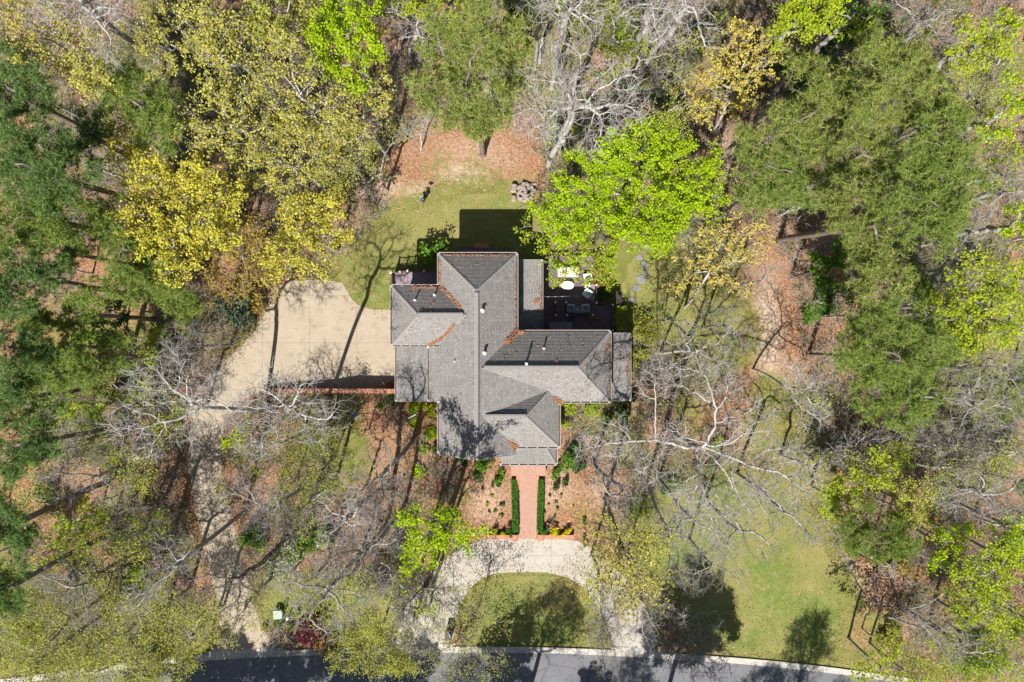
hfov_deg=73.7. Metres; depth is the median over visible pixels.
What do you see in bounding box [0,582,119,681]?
budding tree
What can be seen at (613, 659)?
bare tree
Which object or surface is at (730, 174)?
leafy tree
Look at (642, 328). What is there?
shrub
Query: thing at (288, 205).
budding tree
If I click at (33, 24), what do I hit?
bare tree
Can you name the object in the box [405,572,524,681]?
budding tree
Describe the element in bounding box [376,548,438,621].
leafy tree
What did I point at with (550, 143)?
leafy tree
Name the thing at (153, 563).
shrub
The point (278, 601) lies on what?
lawn
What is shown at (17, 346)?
pine tree
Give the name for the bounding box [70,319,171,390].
pine tree
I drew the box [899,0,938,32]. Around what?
bare tree
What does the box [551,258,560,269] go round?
shrub
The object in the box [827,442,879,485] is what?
budding tree
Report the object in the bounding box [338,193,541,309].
lawn
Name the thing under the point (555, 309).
timber deck
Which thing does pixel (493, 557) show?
front driveway
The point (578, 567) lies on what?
budding tree
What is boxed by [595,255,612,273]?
shrub
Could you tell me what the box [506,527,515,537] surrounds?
shrub
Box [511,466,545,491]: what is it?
brick steps
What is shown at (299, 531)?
leafy tree
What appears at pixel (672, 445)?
bare tree
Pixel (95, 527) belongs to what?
leafy tree
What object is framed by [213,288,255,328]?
shrub
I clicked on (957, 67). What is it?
leafy tree
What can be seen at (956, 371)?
bare tree
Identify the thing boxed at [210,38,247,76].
budding tree
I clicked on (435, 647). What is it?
driveway apron
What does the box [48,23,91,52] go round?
bare tree
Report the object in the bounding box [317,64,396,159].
budding tree
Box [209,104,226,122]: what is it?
bare tree
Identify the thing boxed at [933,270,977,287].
bare tree
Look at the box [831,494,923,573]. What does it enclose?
pine tree
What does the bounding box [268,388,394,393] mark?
garden wall
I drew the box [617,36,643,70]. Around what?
budding tree
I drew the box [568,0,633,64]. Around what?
leafy tree
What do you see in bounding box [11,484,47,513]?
budding tree
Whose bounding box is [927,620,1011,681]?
leafy tree
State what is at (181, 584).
shrub
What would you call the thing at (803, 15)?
leafy tree
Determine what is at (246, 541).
shrub
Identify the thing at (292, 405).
bare tree
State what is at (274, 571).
shrub
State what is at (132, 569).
shrub
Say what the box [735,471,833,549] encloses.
bare tree
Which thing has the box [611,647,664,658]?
driveway apron
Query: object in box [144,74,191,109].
bare tree
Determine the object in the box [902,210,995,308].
bare tree
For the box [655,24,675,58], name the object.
bare tree
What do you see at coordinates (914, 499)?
leafy tree
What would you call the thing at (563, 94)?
bare tree
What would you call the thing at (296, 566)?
bare tree
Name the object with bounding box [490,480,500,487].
shrub
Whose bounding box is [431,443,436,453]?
shrub
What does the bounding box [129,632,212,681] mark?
budding tree
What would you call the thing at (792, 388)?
bare tree
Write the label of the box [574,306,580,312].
coffee table
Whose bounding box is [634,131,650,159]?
bare tree
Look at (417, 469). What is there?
shrub
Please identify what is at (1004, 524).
leafy tree
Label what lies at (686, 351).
bare tree
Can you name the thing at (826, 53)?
evergreen tree
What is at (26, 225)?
pine tree
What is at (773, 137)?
bare tree
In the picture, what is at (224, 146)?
budding tree
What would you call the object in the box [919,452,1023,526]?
bare tree
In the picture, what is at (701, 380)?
budding tree
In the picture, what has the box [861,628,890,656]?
leafy tree
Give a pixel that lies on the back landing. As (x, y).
(481, 246)
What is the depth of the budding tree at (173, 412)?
57.62 m
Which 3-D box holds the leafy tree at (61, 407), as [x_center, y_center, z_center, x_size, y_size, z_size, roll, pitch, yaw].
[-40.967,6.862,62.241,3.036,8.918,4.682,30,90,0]
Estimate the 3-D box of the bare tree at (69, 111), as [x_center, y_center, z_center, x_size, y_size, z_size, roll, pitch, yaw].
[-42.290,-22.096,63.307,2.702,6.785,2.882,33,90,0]
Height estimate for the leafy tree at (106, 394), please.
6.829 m
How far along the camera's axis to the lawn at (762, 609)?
66.70 m
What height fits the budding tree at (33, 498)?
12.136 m
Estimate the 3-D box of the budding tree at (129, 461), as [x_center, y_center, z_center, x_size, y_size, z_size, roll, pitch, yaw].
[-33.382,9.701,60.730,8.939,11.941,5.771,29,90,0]
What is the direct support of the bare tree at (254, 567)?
on the ground at (436, 156)
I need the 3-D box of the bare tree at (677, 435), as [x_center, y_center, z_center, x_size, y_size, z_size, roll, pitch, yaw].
[14.730,9.034,57.943,17.216,17.513,15.042,44,90,0]
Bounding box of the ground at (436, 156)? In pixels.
[0,0,1023,681]
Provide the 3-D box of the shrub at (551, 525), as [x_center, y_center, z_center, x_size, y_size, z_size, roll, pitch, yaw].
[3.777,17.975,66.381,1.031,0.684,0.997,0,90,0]
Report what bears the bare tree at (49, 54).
on the ground at (436, 156)
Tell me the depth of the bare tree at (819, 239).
63.40 m
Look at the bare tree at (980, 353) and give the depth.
63.58 m
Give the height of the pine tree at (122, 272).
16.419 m
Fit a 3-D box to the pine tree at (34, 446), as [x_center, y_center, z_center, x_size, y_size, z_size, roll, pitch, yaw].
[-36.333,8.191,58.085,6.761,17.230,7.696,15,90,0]
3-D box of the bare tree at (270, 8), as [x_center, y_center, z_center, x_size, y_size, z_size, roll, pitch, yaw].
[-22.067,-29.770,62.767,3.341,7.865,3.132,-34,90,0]
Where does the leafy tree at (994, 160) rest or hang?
on the ground at (436, 156)
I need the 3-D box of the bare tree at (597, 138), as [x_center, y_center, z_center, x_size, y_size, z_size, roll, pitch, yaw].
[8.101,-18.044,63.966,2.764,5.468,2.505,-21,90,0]
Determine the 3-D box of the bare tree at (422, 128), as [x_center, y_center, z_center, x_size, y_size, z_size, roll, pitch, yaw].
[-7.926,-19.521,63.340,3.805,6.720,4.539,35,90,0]
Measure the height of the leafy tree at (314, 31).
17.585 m
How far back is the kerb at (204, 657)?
66.67 m
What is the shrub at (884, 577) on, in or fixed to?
on the ground at (436, 156)
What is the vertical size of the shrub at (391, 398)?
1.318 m
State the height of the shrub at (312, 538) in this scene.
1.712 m
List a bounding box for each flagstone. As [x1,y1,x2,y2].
[628,297,635,303]
[631,284,640,290]
[636,254,643,259]
[636,274,646,283]
[640,261,648,268]
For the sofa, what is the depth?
65.20 m
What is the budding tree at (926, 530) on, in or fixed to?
on the ground at (436, 156)
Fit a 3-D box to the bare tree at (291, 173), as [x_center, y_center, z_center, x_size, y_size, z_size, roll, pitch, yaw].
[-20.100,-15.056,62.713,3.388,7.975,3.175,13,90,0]
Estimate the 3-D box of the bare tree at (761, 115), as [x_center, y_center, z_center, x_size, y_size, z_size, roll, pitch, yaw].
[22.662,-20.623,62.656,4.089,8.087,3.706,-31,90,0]
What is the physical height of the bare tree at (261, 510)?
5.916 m
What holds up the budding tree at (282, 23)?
on the ground at (436, 156)
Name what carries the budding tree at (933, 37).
on the ground at (436, 156)
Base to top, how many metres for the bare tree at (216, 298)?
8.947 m
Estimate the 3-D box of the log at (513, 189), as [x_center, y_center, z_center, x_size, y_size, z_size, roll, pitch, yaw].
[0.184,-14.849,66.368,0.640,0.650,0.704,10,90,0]
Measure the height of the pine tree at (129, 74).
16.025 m
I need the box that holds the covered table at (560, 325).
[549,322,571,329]
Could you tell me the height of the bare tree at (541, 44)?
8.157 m
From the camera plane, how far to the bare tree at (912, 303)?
63.34 m
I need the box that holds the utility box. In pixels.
[273,607,284,618]
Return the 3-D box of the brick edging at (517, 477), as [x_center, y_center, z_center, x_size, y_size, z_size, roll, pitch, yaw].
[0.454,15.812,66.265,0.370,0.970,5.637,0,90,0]
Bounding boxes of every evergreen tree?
[91,290,155,344]
[769,14,871,103]
[790,238,850,297]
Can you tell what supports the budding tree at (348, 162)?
on the ground at (436, 156)
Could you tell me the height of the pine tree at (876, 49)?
20.956 m
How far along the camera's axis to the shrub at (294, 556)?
65.20 m
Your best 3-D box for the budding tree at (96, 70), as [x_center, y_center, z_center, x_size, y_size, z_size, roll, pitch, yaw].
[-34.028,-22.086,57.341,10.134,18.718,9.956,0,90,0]
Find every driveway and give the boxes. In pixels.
[189,280,394,650]
[396,538,657,648]
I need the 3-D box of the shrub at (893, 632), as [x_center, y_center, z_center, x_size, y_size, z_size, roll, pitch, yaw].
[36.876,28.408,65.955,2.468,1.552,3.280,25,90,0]
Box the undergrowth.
[0,0,1023,681]
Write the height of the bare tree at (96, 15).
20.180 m
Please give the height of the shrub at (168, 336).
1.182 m
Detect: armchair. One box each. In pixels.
[567,304,574,312]
[581,288,592,298]
[581,304,589,312]
[583,272,592,281]
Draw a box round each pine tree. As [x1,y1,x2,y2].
[0,33,141,156]
[0,103,168,222]
[0,171,158,271]
[0,238,153,323]
[0,304,135,401]
[0,331,150,429]
[0,370,123,435]
[0,399,135,491]
[0,483,107,556]
[0,525,128,620]
[0,555,48,613]
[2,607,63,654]
[10,295,119,338]
[43,224,130,275]
[49,272,162,354]
[50,102,175,179]
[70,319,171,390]
[72,185,209,311]
[86,55,217,158]
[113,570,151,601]
[154,271,222,325]
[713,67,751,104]
[716,132,833,219]
[717,43,817,172]
[738,49,868,173]
[742,47,776,83]
[767,89,914,206]
[775,170,920,305]
[789,12,958,147]
[799,158,981,267]
[806,288,970,441]
[813,99,1005,217]
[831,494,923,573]
[876,256,939,304]
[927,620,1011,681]
[947,360,1023,422]
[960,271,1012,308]
[990,599,1023,639]
[992,473,1023,501]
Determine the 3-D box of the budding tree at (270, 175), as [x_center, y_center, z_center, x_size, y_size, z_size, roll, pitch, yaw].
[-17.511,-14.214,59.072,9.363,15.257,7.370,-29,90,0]
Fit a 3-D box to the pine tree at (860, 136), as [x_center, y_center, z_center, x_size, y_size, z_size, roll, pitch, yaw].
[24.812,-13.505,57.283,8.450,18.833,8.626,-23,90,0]
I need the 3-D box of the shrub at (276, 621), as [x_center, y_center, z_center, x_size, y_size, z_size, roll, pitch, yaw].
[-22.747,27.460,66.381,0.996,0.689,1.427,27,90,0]
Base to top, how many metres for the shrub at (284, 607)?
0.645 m
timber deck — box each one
[390,270,436,285]
[542,256,623,332]
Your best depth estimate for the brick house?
59.23 m
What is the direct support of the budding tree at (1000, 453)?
on the ground at (436, 156)
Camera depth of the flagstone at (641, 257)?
66.63 m
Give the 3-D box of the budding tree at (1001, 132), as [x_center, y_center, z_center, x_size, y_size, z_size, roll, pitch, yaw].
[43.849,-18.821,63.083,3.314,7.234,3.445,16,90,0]
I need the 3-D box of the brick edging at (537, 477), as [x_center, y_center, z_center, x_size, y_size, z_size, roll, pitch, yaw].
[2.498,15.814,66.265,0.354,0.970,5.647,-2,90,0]
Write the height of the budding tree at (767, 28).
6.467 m
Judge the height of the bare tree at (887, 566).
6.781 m
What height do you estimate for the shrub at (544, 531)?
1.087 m
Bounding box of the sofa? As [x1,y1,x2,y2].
[558,267,579,276]
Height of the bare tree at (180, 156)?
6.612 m
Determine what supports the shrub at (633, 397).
on the ground at (436, 156)
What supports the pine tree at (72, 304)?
on the ground at (436, 156)
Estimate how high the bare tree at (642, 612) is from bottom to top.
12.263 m
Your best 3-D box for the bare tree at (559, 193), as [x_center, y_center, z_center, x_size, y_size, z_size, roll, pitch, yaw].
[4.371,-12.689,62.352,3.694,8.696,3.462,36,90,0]
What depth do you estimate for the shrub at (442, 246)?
65.04 m
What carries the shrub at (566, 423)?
on the ground at (436, 156)
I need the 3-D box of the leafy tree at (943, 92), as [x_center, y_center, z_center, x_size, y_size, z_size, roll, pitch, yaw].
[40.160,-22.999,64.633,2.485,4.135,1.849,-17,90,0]
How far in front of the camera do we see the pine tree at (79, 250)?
53.12 m
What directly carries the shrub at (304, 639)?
on the ground at (436, 156)
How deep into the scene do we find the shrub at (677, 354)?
66.18 m
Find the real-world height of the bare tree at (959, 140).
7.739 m
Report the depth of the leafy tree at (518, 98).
63.11 m
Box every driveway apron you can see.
[205,647,283,660]
[391,644,454,652]
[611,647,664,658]
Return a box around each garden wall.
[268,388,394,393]
[487,533,517,540]
[538,533,572,540]
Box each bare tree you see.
[14,8,58,42]
[14,426,63,439]
[19,0,145,71]
[21,393,57,416]
[22,540,154,629]
[29,41,75,71]
[30,82,76,116]
[31,123,88,153]
[33,439,153,514]
[43,414,128,469]
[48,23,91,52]
[48,259,93,283]
[49,508,100,538]
[51,299,81,320]
[82,149,133,184]
[91,491,121,514]
[94,330,267,466]
[100,497,189,560]
[106,394,168,433]
[113,510,247,628]
[120,9,167,49]
[124,637,159,671]
[141,136,174,159]
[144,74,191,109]
[148,0,185,26]
[154,338,200,371]
[160,142,191,168]
[162,313,232,379]
[178,514,313,629]
[184,79,217,104]
[186,276,235,314]
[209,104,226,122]
[211,470,328,551]
[223,149,262,179]
[225,356,348,469]
[231,7,261,45]
[244,123,274,150]
[246,494,273,527]
[251,0,283,18]
[256,188,278,209]
[262,210,285,227]
[264,475,297,501]
[266,521,388,653]
[268,155,307,187]
[273,560,302,596]
[280,73,309,105]
[290,562,328,600]
[293,48,320,85]
[293,497,317,520]
[305,502,407,604]
[308,474,396,555]
[323,437,340,457]
[326,71,349,94]
[336,434,414,528]
[337,479,373,512]
[349,174,376,201]
[368,569,435,659]
[376,27,400,62]
[378,0,449,71]
[381,554,452,652]
[385,530,460,623]
[386,73,407,101]
[396,104,440,149]
[475,68,507,113]
[501,0,677,113]
[505,21,658,167]
[513,0,527,15]
[514,0,616,90]
[525,19,560,63]
[549,183,576,212]
[554,72,580,103]
[571,23,605,70]
[572,352,822,541]
[577,145,602,186]
[581,585,640,679]
[585,456,663,531]
[586,131,609,148]
[607,0,688,73]
[609,554,673,651]
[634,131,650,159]
[638,482,707,586]
[641,0,729,69]
[642,40,704,116]
[644,317,740,384]
[652,478,738,556]
[653,601,736,681]
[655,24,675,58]
[656,423,690,458]
[670,217,698,245]
[676,531,751,598]
[683,8,699,32]
[693,295,764,358]
[703,499,784,566]
[710,396,733,418]
[731,257,788,307]
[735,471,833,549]
[741,91,786,132]
[752,354,834,436]
[761,124,790,145]
[776,193,817,225]
[778,443,829,487]
[808,227,832,247]
[818,424,894,477]
[821,299,861,328]
[835,0,979,92]
[848,263,885,281]
[861,553,903,584]
[867,414,918,444]
[874,528,940,569]
[885,150,1023,226]
[889,590,990,670]
[896,475,930,493]
[897,418,1001,485]
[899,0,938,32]
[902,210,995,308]
[902,300,939,315]
[902,345,1023,457]
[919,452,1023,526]
[921,125,975,156]
[933,164,979,194]
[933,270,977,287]
[936,337,1023,408]
[937,359,977,383]
[941,488,1023,545]
[943,237,985,268]
[945,3,1007,54]
[958,546,992,573]
[962,340,990,360]
[962,427,1023,458]
[972,515,1023,557]
[983,324,1023,347]
[985,438,1023,471]
[987,640,1023,680]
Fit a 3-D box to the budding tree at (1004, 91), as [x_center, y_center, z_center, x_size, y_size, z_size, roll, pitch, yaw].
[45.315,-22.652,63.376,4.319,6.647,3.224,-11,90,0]
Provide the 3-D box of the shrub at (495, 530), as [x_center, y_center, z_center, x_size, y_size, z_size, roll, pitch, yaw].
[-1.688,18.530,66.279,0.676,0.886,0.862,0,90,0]
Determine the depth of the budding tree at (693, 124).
63.12 m
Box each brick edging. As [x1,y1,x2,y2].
[516,476,518,531]
[536,476,538,504]
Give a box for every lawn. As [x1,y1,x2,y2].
[263,585,395,647]
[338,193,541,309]
[479,575,587,642]
[619,248,743,365]
[641,473,846,664]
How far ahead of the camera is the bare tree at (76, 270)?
64.49 m
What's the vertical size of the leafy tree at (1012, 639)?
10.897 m
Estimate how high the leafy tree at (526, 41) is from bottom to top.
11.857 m
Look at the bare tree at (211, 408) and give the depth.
52.55 m
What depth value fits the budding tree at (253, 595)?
56.99 m
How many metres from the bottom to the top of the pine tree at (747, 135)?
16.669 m
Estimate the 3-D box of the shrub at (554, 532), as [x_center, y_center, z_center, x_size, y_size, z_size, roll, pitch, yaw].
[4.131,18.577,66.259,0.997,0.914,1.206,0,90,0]
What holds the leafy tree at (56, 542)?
on the ground at (436, 156)
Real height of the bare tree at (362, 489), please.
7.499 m
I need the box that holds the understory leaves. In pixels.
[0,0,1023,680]
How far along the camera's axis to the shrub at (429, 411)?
66.38 m
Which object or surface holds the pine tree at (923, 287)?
on the ground at (436, 156)
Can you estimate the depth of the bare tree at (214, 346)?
59.49 m
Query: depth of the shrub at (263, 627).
66.28 m
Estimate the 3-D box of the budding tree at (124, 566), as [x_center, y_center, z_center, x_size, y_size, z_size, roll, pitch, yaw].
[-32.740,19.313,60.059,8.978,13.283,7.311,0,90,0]
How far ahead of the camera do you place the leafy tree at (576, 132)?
64.02 m
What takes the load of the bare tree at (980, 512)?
on the ground at (436, 156)
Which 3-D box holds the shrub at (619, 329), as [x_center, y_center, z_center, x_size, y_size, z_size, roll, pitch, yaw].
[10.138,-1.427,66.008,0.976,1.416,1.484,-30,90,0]
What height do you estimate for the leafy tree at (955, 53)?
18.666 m
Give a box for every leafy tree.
[17,397,90,440]
[28,506,114,570]
[54,379,109,431]
[56,324,113,350]
[63,492,145,557]
[77,536,109,556]
[78,384,123,426]
[82,407,115,423]
[90,367,162,421]
[101,113,130,129]
[112,505,180,561]
[119,346,180,383]
[119,504,158,528]
[137,325,176,352]
[220,426,247,452]
[232,412,263,443]
[249,547,277,585]
[294,529,313,548]
[296,0,390,108]
[361,153,381,169]
[363,0,531,60]
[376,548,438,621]
[377,0,480,59]
[391,490,494,576]
[401,0,538,158]
[504,0,576,70]
[509,82,528,105]
[513,211,620,291]
[526,109,733,260]
[545,120,569,148]
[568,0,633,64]
[570,123,584,142]
[600,27,708,83]
[703,135,730,164]
[712,3,731,30]
[712,162,736,187]
[728,0,849,102]
[766,0,872,98]
[803,274,866,316]
[803,449,839,475]
[808,393,833,418]
[810,472,877,524]
[815,0,910,71]
[837,445,902,503]
[845,637,928,681]
[846,453,877,483]
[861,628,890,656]
[863,4,1023,119]
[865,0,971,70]
[869,475,942,531]
[885,243,1023,357]
[885,434,914,457]
[888,199,1023,254]
[888,515,985,575]
[896,273,971,345]
[899,62,1023,161]
[911,536,983,603]
[918,521,1023,634]
[923,292,1023,350]
[924,136,1023,204]
[928,329,1002,390]
[931,524,1023,587]
[932,300,981,322]
[933,597,1023,670]
[934,82,959,100]
[941,499,1023,551]
[943,57,979,76]
[974,41,1023,72]
[982,257,1013,275]
[1000,236,1023,247]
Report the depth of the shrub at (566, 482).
66.19 m
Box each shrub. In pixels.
[22,454,40,467]
[33,480,60,504]
[123,565,152,590]
[147,559,161,571]
[162,332,173,344]
[175,575,188,588]
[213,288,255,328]
[236,523,266,550]
[239,287,267,314]
[260,623,267,630]
[263,557,286,580]
[273,537,307,574]
[273,618,284,630]
[280,601,287,610]
[287,620,295,629]
[293,531,319,555]
[294,611,327,650]
[297,631,309,646]
[313,633,337,657]
[315,524,339,549]
[376,399,387,409]
[387,394,398,408]
[407,401,423,414]
[408,417,417,428]
[411,464,425,478]
[418,241,441,266]
[419,443,429,453]
[420,403,436,417]
[422,425,436,440]
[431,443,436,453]
[433,237,449,251]
[457,458,467,466]
[472,470,484,481]
[473,459,493,473]
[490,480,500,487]
[491,528,497,535]
[493,468,504,483]
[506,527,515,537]
[540,527,549,534]
[546,521,555,529]
[550,526,559,537]
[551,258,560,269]
[551,466,560,479]
[552,482,559,490]
[558,451,576,473]
[561,403,576,415]
[561,418,570,428]
[561,478,568,487]
[562,527,571,535]
[569,440,584,458]
[572,459,586,473]
[583,403,599,416]
[592,267,608,287]
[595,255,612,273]
[597,287,610,300]
[601,413,613,425]
[613,404,628,423]
[614,305,627,318]
[614,319,623,333]
[628,494,655,518]
[630,308,662,346]
[631,347,651,370]
[631,393,638,402]
[659,475,682,495]
[672,352,688,365]
[702,460,719,472]
[706,435,723,454]
[802,307,820,325]
[814,289,841,314]
[851,554,874,575]
[869,562,901,597]
[877,618,904,650]
[893,554,921,578]
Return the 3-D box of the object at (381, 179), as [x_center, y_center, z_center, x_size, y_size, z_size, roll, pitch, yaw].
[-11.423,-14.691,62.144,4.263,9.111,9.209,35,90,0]
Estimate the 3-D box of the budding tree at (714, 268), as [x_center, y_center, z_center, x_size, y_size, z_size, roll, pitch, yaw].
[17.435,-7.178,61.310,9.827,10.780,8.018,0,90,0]
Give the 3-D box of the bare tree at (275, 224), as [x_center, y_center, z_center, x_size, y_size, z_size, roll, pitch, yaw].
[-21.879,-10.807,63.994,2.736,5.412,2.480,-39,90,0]
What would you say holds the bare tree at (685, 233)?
on the ground at (436, 156)
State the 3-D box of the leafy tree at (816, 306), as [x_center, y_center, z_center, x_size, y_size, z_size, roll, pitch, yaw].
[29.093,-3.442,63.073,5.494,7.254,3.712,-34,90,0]
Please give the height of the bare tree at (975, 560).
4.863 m
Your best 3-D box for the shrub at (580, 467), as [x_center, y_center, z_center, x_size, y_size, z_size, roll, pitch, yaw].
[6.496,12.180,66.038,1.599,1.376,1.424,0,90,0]
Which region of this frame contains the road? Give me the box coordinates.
[37,653,891,681]
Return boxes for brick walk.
[519,492,536,538]
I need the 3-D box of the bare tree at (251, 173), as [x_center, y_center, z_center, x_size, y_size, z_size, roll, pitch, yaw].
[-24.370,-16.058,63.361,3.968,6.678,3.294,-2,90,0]
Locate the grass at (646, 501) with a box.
[260,187,845,669]
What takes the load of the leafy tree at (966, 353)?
on the ground at (436, 156)
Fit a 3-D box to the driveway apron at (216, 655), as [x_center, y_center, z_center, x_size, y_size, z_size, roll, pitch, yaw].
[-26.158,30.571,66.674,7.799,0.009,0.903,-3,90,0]
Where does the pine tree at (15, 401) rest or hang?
on the ground at (436, 156)
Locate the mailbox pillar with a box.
[445,627,452,640]
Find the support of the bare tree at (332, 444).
on the ground at (436, 156)
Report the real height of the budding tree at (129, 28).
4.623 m
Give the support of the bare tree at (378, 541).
on the ground at (436, 156)
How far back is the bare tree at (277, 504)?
54.53 m
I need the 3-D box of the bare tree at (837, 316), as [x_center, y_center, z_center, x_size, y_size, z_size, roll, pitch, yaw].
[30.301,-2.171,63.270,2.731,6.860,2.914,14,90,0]
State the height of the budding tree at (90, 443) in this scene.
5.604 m
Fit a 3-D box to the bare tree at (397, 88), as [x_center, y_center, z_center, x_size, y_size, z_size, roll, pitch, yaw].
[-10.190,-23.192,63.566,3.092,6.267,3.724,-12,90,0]
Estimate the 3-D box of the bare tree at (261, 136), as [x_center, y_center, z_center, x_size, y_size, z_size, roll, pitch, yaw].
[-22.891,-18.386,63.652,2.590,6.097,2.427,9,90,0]
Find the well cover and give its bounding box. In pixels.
[351,411,358,419]
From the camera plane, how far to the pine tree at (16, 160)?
48.04 m
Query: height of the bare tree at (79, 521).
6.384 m
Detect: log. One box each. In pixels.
[510,184,516,192]
[530,188,535,195]
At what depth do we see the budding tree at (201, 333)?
61.82 m
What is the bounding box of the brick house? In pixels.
[390,252,630,465]
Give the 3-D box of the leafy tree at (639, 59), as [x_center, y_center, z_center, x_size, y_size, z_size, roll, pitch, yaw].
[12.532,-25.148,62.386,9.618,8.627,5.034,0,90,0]
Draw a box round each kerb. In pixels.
[0,654,206,681]
[283,647,390,655]
[453,646,610,655]
[662,652,929,681]
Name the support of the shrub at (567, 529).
on the ground at (436, 156)
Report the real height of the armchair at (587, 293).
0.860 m
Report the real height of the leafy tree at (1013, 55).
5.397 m
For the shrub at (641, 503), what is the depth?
66.17 m
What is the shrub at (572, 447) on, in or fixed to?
on the ground at (436, 156)
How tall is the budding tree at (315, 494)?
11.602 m
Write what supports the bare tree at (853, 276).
on the ground at (436, 156)
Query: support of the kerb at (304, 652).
on the ground at (436, 156)
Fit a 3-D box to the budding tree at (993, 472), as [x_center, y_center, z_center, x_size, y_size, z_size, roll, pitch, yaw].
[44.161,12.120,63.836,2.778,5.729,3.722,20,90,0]
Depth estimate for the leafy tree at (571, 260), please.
60.26 m
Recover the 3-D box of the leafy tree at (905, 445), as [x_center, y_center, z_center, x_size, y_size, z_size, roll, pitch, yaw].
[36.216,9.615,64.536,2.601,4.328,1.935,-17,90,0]
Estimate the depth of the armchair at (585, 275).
65.22 m
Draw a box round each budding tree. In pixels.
[0,0,162,112]
[0,461,115,538]
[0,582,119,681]
[0,611,106,681]
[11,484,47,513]
[17,281,66,302]
[38,624,166,681]
[48,432,91,465]
[51,531,170,623]
[52,551,82,572]
[57,580,193,681]
[74,416,175,498]
[92,109,193,180]
[96,622,126,647]
[98,449,127,474]
[105,143,252,290]
[106,330,150,362]
[115,16,147,43]
[117,0,245,94]
[123,379,209,460]
[124,300,162,326]
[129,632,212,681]
[150,589,225,680]
[169,58,296,171]
[171,98,204,128]
[173,318,214,347]
[178,0,294,113]
[188,575,283,658]
[190,209,289,311]
[206,475,252,512]
[207,135,240,155]
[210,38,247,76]
[216,201,247,224]
[221,119,344,213]
[228,411,335,480]
[236,0,333,85]
[241,21,369,170]
[248,183,357,289]
[251,79,279,105]
[257,157,287,179]
[259,424,381,510]
[265,468,345,539]
[266,427,287,450]
[268,213,307,250]
[272,186,311,224]
[276,98,315,141]
[277,561,387,638]
[300,108,380,197]
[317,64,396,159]
[317,598,425,681]
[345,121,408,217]
[345,422,374,447]
[385,553,470,657]
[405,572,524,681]
[556,541,653,621]
[560,492,677,623]
[579,0,656,86]
[583,67,606,90]
[615,1,650,45]
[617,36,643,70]
[631,283,718,353]
[645,57,726,143]
[652,392,696,427]
[654,47,688,93]
[662,208,774,307]
[671,155,715,191]
[676,24,715,68]
[681,108,711,132]
[684,16,792,133]
[686,372,715,391]
[697,13,727,48]
[719,244,758,274]
[722,450,742,467]
[730,177,755,214]
[755,18,794,52]
[764,1,787,27]
[769,39,816,82]
[810,477,838,497]
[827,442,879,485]
[828,272,875,305]
[841,47,873,83]
[841,434,923,494]
[866,493,905,515]
[867,640,946,681]
[881,4,928,40]
[889,440,996,515]
[896,61,1017,139]
[905,608,1023,681]
[921,527,968,555]
[923,28,943,43]
[930,356,1023,433]
[932,425,1023,482]
[949,575,986,599]
[966,455,1014,491]
[969,183,1002,216]
[972,108,1020,147]
[974,73,1023,106]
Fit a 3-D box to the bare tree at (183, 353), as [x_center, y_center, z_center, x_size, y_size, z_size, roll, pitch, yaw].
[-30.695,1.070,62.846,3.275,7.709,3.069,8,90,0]
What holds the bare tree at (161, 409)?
on the ground at (436, 156)
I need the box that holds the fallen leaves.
[0,0,1023,681]
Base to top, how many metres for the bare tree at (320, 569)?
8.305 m
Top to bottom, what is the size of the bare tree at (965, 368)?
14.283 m
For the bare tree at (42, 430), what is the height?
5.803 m
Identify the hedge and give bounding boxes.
[511,478,518,531]
[536,478,544,531]
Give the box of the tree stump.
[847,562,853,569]
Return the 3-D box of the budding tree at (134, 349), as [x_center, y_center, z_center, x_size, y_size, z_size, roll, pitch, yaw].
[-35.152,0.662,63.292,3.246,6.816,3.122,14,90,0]
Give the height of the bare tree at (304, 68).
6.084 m
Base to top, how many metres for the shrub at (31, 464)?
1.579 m
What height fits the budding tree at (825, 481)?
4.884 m
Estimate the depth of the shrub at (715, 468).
66.30 m
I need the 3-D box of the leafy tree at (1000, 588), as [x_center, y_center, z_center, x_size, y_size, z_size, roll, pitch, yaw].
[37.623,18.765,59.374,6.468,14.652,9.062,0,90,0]
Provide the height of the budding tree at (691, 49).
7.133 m
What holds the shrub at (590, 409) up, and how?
on the ground at (436, 156)
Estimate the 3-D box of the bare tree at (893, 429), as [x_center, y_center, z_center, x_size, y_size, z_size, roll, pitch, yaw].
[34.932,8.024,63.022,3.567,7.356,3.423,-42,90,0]
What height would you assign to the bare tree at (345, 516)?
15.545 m
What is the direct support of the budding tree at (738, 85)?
on the ground at (436, 156)
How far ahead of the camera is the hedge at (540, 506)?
65.90 m
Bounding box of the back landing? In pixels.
[456,243,511,250]
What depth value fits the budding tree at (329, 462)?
60.36 m
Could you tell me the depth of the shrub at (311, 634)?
64.71 m
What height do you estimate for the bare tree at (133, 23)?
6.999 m
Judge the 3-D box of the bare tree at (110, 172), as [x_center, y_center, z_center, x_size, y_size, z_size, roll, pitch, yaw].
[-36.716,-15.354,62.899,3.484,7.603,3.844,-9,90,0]
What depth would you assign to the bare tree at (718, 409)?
63.17 m
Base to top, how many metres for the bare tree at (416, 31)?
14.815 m
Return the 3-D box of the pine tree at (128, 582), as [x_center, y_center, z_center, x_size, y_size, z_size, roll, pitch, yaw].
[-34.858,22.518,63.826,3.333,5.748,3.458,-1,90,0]
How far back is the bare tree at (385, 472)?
53.18 m
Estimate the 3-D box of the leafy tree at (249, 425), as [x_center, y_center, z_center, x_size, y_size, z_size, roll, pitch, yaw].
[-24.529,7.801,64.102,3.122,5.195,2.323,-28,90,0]
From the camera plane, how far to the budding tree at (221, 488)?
60.86 m
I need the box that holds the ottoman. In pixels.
[561,281,573,288]
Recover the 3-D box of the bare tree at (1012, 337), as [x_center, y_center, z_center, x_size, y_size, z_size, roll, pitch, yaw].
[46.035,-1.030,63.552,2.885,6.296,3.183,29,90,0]
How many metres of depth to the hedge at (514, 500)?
65.90 m

